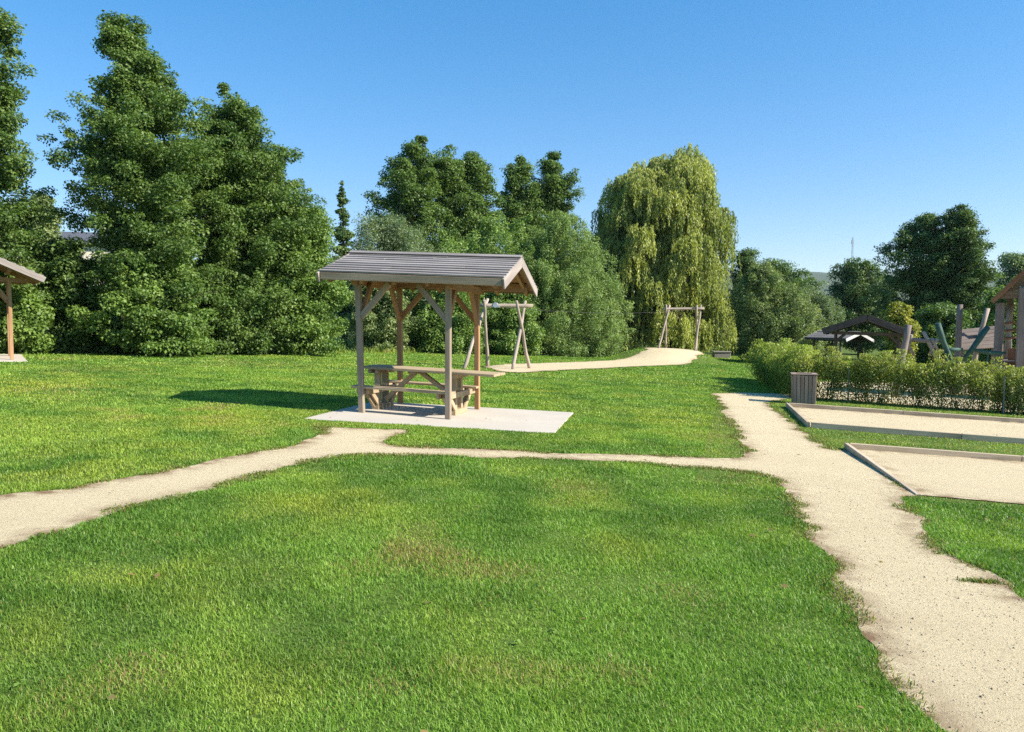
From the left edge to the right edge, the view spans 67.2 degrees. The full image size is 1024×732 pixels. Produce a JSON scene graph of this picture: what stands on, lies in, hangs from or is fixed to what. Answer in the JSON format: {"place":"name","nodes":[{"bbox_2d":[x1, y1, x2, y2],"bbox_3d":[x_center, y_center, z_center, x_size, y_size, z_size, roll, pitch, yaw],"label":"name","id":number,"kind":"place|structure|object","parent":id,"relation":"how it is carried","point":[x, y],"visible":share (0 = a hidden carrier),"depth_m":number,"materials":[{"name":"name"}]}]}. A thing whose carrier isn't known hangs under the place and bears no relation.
{"place":"outdoors","nodes":[
{"label":"outdoors","id":0,"kind":"place"},
{"bbox_2d":[21,346,646,352],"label":"tall grass","id":1,"kind":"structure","parent":0,"point":[389,351],"depth_m":37.92,"materials":[{"name":"green plant"}]},
{"bbox_2d":[0,331,1023,731],"bbox_3d":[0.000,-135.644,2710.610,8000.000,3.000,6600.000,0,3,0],"label":"ground","id":2,"kind":"structure","parent":0,"point":[848,353],"depth_m":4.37,"materials":[{"name":"green plant"}]},
{"bbox_2d":[0,354,27,361],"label":"concrete pad","id":3,"kind":"object","parent":2,"relation":"on","point":[17,357],"visible":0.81,"depth_m":22.37,"materials":[{"name":"grey concrete"}]},
{"bbox_2d":[0,258,45,359],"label":"picnic shelter","id":4,"kind":"object","parent":3,"relation":"on","point":[23,275],"visible":1,"depth_m":21.70,"materials":[{"name":"wood"}]},
{"bbox_2d":[0,266,57,353],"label":"leafy bush","id":5,"kind":"object","parent":2,"relation":"on","point":[31,315],"visible":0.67,"depth_m":24.67,"materials":[{"name":"green plant"}]},
{"bbox_2d":[0,6,58,332],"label":"alder tree","id":6,"kind":"object","parent":2,"relation":"on","point":[16,237],"visible":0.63,"depth_m":25.16,"materials":[{"name":"green plant"}]},
{"bbox_2d":[21,193,65,249],"bbox_3d":[-21.684,-4.290,35.910,2.426,7.476,2.655,0,3,0],"label":"olive tree","id":7,"kind":"object","parent":2,"relation":"on","point":[52,228],"visible":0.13,"depth_m":35.36,"materials":[{"name":"green plant"}]},
{"bbox_2d":[15,235,107,353],"bbox_3d":[-15.986,-2.346,27.078,3.745,4.441,3.634,0,3,0],"label":"leafy bush","id":8,"kind":"object","parent":2,"relation":"on","point":[63,285],"visible":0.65,"depth_m":26.23,"materials":[{"name":"green plant"}]},
{"bbox_2d":[17,231,117,284],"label":"house","id":9,"kind":"structure","parent":2,"relation":"on","point":[83,235],"depth_m":63.30,"materials":[{"name":"stone"}]},
{"bbox_2d":[64,245,218,356],"bbox_3d":[-12.552,-2.225,26.824,4.552,4.127,4.806,0,3,0],"label":"leafy bush","id":10,"kind":"object","parent":2,"relation":"on","point":[185,342],"visible":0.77,"depth_m":26.15,"materials":[{"name":"green plant"}]},
{"bbox_2d":[36,9,250,354],"bbox_3d":[-13.166,-6.432,27.747,6.866,12.317,6.557,0,3,0],"label":"alder tree","id":11,"kind":"object","parent":2,"relation":"on","point":[126,161],"visible":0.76,"depth_m":26.50,"materials":[{"name":"green plant"}]},
{"bbox_2d":[192,262,267,354],"bbox_3d":[-11.316,-2.180,30.057,3.440,3.819,3.470,0,3,0],"label":"leafy bush","id":12,"kind":"object","parent":2,"relation":"on","point":[222,339],"visible":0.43,"depth_m":29.20,"materials":[{"name":"green plant"}]},
{"bbox_2d":[181,82,326,354],"bbox_3d":[-10.632,-5.765,30.841,6.084,10.882,5.763,-2,3,-28],"label":"alder tree","id":13,"kind":"object","parent":2,"relation":"on","point":[241,227],"visible":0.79,"depth_m":29.79,"materials":[{"name":"green plant"}]},
{"bbox_2d":[255,201,353,355],"bbox_3d":[-8.884,-3.655,32.319,4.675,6.830,4.500,0,3,0],"label":"leafy bush","id":14,"kind":"object","parent":2,"relation":"on","point":[316,325],"visible":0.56,"depth_m":31.56,"materials":[{"name":"green plant"}]},
{"bbox_2d":[330,180,355,344],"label":"spruce tree","id":15,"kind":"object","parent":2,"relation":"on","point":[342,234],"visible":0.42,"depth_m":46.44,"materials":[{"name":"green plant"}]},
{"bbox_2d":[341,285,423,351],"bbox_3d":[-6.667,-2.561,40.018,4.330,4.424,4.092,0,3,0],"label":"yellowing bush","id":16,"kind":"object","parent":2,"relation":"on","point":[380,324],"visible":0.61,"depth_m":39.07,"materials":[{"name":"green plant"}]},
{"bbox_2d":[326,209,446,350],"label":"silver willow bush","id":17,"kind":"object","parent":2,"relation":"on","point":[387,234],"visible":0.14,"depth_m":42.90,"materials":[{"name":"green plant"}]},
{"bbox_2d":[360,134,460,304],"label":"alder tree","id":18,"kind":"object","parent":2,"relation":"on","point":[408,175],"visible":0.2,"depth_m":52.42,"materials":[{"name":"green plant"}]},
{"bbox_2d":[307,402,572,432],"bbox_3d":[-1.026,0.922,13.418,4.231,0.360,3.082,0,3,4],"label":"concrete pad","id":19,"kind":"object","parent":2,"relation":"on","point":[494,419],"visible":0.49,"depth_m":13.00,"materials":[{"name":"grey concrete"}]},
{"bbox_2d":[316,250,537,419],"bbox_3d":[-1.373,-0.615,13.703,3.195,2.941,2.673,1,3,13],"label":"picnic shelter","id":20,"kind":"object","parent":19,"relation":"on","point":[449,274],"visible":1,"depth_m":13.04,"materials":[{"name":"brown wood"}]},
{"bbox_2d":[351,364,504,415],"bbox_3d":[-1.407,0.417,13.783,2.462,0.851,1.800,1,3,13],"label":"picnic table","id":21,"kind":"object","parent":19,"relation":"on","point":[378,395],"visible":0.95,"depth_m":13.71,"materials":[{"name":"brown wood"}]},
{"bbox_2d":[405,290,490,354],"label":"leafy bush","id":22,"kind":"object","parent":2,"relation":"on","point":[429,332],"visible":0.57,"depth_m":40.62,"materials":[{"name":"green plant"}]},
{"bbox_2d":[425,143,486,251],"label":"alder tree","id":23,"kind":"object","parent":2,"relation":"on","point":[451,173],"visible":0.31,"depth_m":54.59,"materials":[{"name":"green plant"}]},
{"bbox_2d":[448,151,506,253],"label":"alder tree","id":24,"kind":"object","parent":2,"relation":"on","point":[479,177],"visible":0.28,"depth_m":55.78,"materials":[{"name":"green plant"}]},
{"bbox_2d":[462,298,532,368],"bbox_3d":[-0.614,-1.114,29.172,3.280,2.910,1.692,-1,3,-21],"label":"cableway frame","id":25,"kind":"object","parent":2,"relation":"on","point":[485,304],"visible":0.89,"depth_m":28.99,"materials":[{"name":"wood"}]},
{"bbox_2d":[504,307,678,312],"bbox_3d":[5.050,-2.812,38.482,0.013,0.407,22.236,2,3,31],"label":"steel cable","id":26,"kind":"object","parent":25,"relation":"attached to","point":[583,312],"visible":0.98,"depth_m":35.23,"materials":[{"name":"grey metal"}]},
{"bbox_2d":[422,214,581,352],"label":"leafy bush","id":27,"kind":"object","parent":2,"relation":"on","point":[492,232],"visible":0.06,"depth_m":47.98,"materials":[{"name":"green plant"}]},
{"bbox_2d":[0,370,1013,731],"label":"lawn weeds","id":28,"kind":"object","parent":2,"relation":"on","point":[112,696],"visible":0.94,"depth_m":4.60,"materials":[{"name":"green plant"}]},
{"bbox_2d":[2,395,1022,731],"bbox_3d":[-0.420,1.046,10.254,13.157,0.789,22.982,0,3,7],"label":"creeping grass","id":29,"kind":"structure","parent":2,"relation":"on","point":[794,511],"depth_m":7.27,"materials":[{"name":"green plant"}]},
{"bbox_2d":[480,293,545,355],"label":"leafy bush","id":30,"kind":"object","parent":2,"relation":"on","point":[503,324],"visible":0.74,"depth_m":42.87,"materials":[{"name":"green plant"}]},
{"bbox_2d":[495,153,549,270],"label":"alder tree","id":31,"kind":"object","parent":2,"relation":"on","point":[518,198],"visible":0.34,"depth_m":58.66,"materials":[{"name":"green plant"}]},
{"bbox_2d":[529,149,585,275],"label":"alder tree","id":32,"kind":"object","parent":2,"relation":"on","point":[557,189],"visible":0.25,"depth_m":59.70,"materials":[{"name":"green plant"}]},
{"bbox_2d":[516,209,629,356],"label":"poplar bush","id":33,"kind":"object","parent":2,"relation":"on","point":[569,324],"visible":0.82,"depth_m":46.34,"materials":[{"name":"green plant"}]},
{"bbox_2d":[197,263,982,345],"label":"wood","id":34,"kind":"object","parent":2,"relation":"on","point":[573,335],"depth_m":94.06,"materials":[{"name":"green plant"}]},
{"bbox_2d":[484,348,703,371],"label":"sand strip","id":35,"kind":"object","parent":2,"relation":"on","point":[660,356],"visible":0.98,"depth_m":40.28,"materials":[{"name":"beige sand"}]},
{"bbox_2d":[592,284,635,354],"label":"leafy bush","id":36,"kind":"object","parent":2,"relation":"on","point":[626,306],"visible":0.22,"depth_m":49.28,"materials":[{"name":"green plant"}]},
{"bbox_2d":[576,142,742,352],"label":"weeping willow","id":37,"kind":"object","parent":2,"relation":"on","point":[664,229],"visible":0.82,"depth_m":59.81,"materials":[{"name":"green plant"}]},
{"bbox_2d":[658,304,704,350],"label":"cableway frame","id":38,"kind":"object","parent":2,"relation":"on","point":[696,308],"visible":0.88,"depth_m":47.97,"materials":[{"name":"wood"}]},
{"bbox_2d":[711,351,731,357],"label":"bench","id":39,"kind":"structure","parent":2,"relation":"on","point":[722,354],"depth_m":57.72,"materials":[{"name":"grey wood"}]},
{"bbox_2d":[724,247,776,354],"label":"dark tree","id":40,"kind":"object","parent":2,"relation":"on","point":[748,257],"visible":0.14,"depth_m":69.04,"materials":[{"name":"green plant"}]},
{"bbox_2d":[724,259,828,361],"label":"willow bush","id":41,"kind":"object","parent":2,"relation":"on","point":[769,314],"visible":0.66,"depth_m":48.80,"materials":[{"name":"green plant"}]},
{"bbox_2d":[742,338,825,395],"bbox_3d":[9.241,-0.079,25.826,2.202,1.798,9.182,1,3,10],"label":"hedge","id":42,"kind":"object","parent":2,"relation":"on","point":[773,366],"visible":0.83,"depth_m":23.47,"materials":[{"name":"green plant"}]},
{"bbox_2d":[760,257,827,296],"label":"round tree","id":43,"kind":"object","parent":2,"relation":"on","point":[788,273],"visible":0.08,"depth_m":83.54,"materials":[{"name":"green plant"}]},
{"bbox_2d":[790,372,817,403],"bbox_3d":[7.450,0.567,19.704,0.630,0.765,0.630,1,3,17],"label":"litter bin","id":44,"kind":"object","parent":2,"relation":"on","point":[803,387],"visible":0.97,"depth_m":19.45,"materials":[{"name":"grey wood"}]},
{"bbox_2d":[797,283,846,360],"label":"silver willow bush","id":45,"kind":"object","parent":2,"relation":"on","point":[830,312],"visible":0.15,"depth_m":50.97,"materials":[{"name":"green plant"}]},
{"bbox_2d":[804,330,873,359],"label":"picnic shelter","id":46,"kind":"object","parent":2,"relation":"on","point":[818,335],"visible":0.64,"depth_m":45.37,"materials":[{"name":"brown wood"}]},
{"bbox_2d":[847,368,849,401],"bbox_3d":[9.104,0.562,20.876,0.055,1.050,0.055,0,3,0],"label":"fence post","id":47,"kind":"object","parent":2,"relation":"on","point":[848,385],"visible":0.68,"depth_m":20.86,"materials":[{"name":"grey metal"}]},
{"bbox_2d":[824,257,901,354],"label":"dark tree","id":48,"kind":"object","parent":2,"relation":"on","point":[850,289],"visible":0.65,"depth_m":78.48,"materials":[{"name":"green plant"}]},
{"bbox_2d":[821,315,914,364],"bbox_3d":[15.533,-0.793,33.819,3.571,2.879,3.039,1,3,24],"label":"picnic shelter","id":49,"kind":"object","parent":2,"relation":"on","point":[895,329],"visible":0.89,"depth_m":32.78,"materials":[{"name":"brown wood"}]},
{"bbox_2d":[879,301,921,363],"bbox_3d":[20.158,-1.397,40.032,2.037,4.015,1.867,3,4,42],"label":"young tree","id":50,"kind":"object","parent":2,"relation":"on","point":[899,313],"visible":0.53,"depth_m":39.61,"materials":[{"name":"green plant"}]},
{"bbox_2d":[786,403,1023,443],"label":"court edging","id":51,"kind":"object","parent":2,"relation":"on","point":[871,429],"visible":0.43,"depth_m":14.30,"materials":[{"name":"grey concrete"}]},
{"bbox_2d":[791,345,1023,414],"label":"hedge","id":52,"kind":"object","parent":2,"relation":"on","point":[878,372],"visible":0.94,"depth_m":20.18,"materials":[{"name":"green plant"}]},
{"bbox_2d":[794,407,1023,437],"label":"bocce court","id":53,"kind":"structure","parent":2,"relation":"on","point":[965,426],"depth_m":16.15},
{"bbox_2d":[858,212,974,352],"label":"dark tree","id":54,"kind":"object","parent":2,"relation":"on","point":[914,275],"visible":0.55,"depth_m":60.65,"materials":[{"name":"green plant"}]},
{"bbox_2d":[844,443,1023,495],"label":"court edging","id":55,"kind":"object","parent":2,"relation":"on","point":[852,448],"visible":0.46,"depth_m":11.32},
{"bbox_2d":[857,449,1023,503],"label":"bocce court","id":56,"kind":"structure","parent":2,"relation":"on","point":[968,478],"depth_m":9.73,"materials":[{"name":"beige sand"}]},
{"bbox_2d":[912,301,975,369],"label":"leafy bush","id":57,"kind":"object","parent":2,"relation":"on","point":[931,315],"visible":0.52,"depth_m":43.30,"materials":[{"name":"green plant"}]},
{"bbox_2d":[921,203,1007,356],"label":"dark tree","id":58,"kind":"object","parent":2,"relation":"on","point":[965,239],"visible":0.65,"depth_m":58.58,"materials":[{"name":"green plant"}]},
{"bbox_2d":[967,285,1017,370],"bbox_3d":[23.236,-1.444,35.918,3.715,4.725,3.084,0,3,0],"label":"leafy bush","id":59,"kind":"object","parent":2,"relation":"on","point":[993,292],"visible":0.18,"depth_m":35.83,"materials":[{"name":"green plant"}]},
{"bbox_2d":[1002,376,1005,412],"bbox_3d":[12.406,0.780,19.449,0.055,1.050,0.055,0,3,0],"label":"fence post","id":60,"kind":"object","parent":2,"relation":"on","point":[1003,407],"visible":0.78,"depth_m":19.43,"materials":[{"name":"grey metal"}]},
{"bbox_2d":[988,251,1023,295],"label":"pale tree","id":61,"kind":"object","parent":2,"relation":"on","point":[1012,264],"visible":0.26,"depth_m":73.36,"materials":[{"name":"green plant"}]},
{"bbox_2d":[0,393,1023,731],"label":"path","id":62,"kind":"structure","parent":0,"point":[782,445],"depth_m":5.96,"materials":[{"name":"beige gravel"}]},
{"bbox_2d":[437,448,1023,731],"bbox_3d":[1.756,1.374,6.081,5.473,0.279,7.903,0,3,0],"label":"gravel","id":63,"kind":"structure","parent":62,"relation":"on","point":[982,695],"depth_m":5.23,"materials":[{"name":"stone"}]},
{"bbox_2d":[0,0,1023,272],"label":"sky","id":64,"kind":"structure","parent":0,"point":[823,125],"materials":[{"name":"blue"}]},
{"bbox_2d":[193,259,1002,317],"bbox_3d":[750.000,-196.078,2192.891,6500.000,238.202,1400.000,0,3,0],"label":"hills","id":65,"kind":"structure","parent":0,"point":[818,276],"depth_m":1945.06,"materials":[{"name":"green plant"}]},
{"bbox_2d":[816,381,1016,411],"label":"playground sand","id":66,"kind":"structure","parent":0,"point":[987,406],"depth_m":23.45,"materials":[{"name":"beige sand"}]},
{"bbox_2d":[891,325,911,396],"bbox_3d":[11.867,-0.086,23.521,0.588,2.355,0.232,0,3,0],"label":"play post","id":67,"kind":"object","parent":66,"relation":"on","point":[906,338],"visible":0.46,"depth_m":23.43,"materials":[{"name":"grey wood"}]},
{"bbox_2d":[922,331,953,392],"bbox_3d":[14.421,-0.056,26.031,1.222,2.247,0.158,0,3,0],"label":"play post","id":68,"kind":"object","parent":66,"relation":"on","point":[929,343],"visible":0.41,"depth_m":25.95,"materials":[{"name":"grey wood"}]},
{"bbox_2d":[907,334,940,355],"bbox_3d":[13.876,-0.698,25.998,1.312,0.739,0.286,0,3,0],"label":"log trestle","id":69,"kind":"object","parent":68,"relation":"attached to","point":[931,340],"visible":0.74,"depth_m":25.93,"materials":[{"name":"grey wood"}]},
{"bbox_2d":[954,304,962,394],"bbox_3d":[15.021,-0.495,26.006,0.266,3.152,0.226,0,3,0],"label":"play post","id":70,"kind":"object","parent":66,"relation":"on","point":[958,332],"visible":0.48,"depth_m":25.90,"materials":[{"name":"grey wood"}]},
{"bbox_2d":[935,322,1005,365],"bbox_3d":[14.246,-0.635,24.062,2.197,1.450,0.572,0,3,-9],"label":"rope swing frame","id":71,"kind":"object","parent":66,"relation":"on","point":[973,346],"visible":0.87,"depth_m":23.95,"materials":[{"name":"wood"}]},
{"bbox_2d":[960,326,993,391],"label":"plank ramp","id":72,"kind":"structure","parent":66,"relation":"on","point":[969,336],"depth_m":27.04,"materials":[{"name":"wood"}]},
{"bbox_2d":[968,308,989,391],"bbox_3d":[16.348,-0.474,27.009,0.681,3.117,0.187,0,3,0],"label":"play post","id":73,"kind":"object","parent":66,"relation":"on","point":[983,323],"visible":0.38,"depth_m":26.92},
{"bbox_2d":[989,270,1023,397],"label":"play tower","id":74,"kind":"structure","parent":66,"relation":"on","point":[1011,290],"depth_m":24.22,"materials":[{"name":"brown wood"}]}
]}

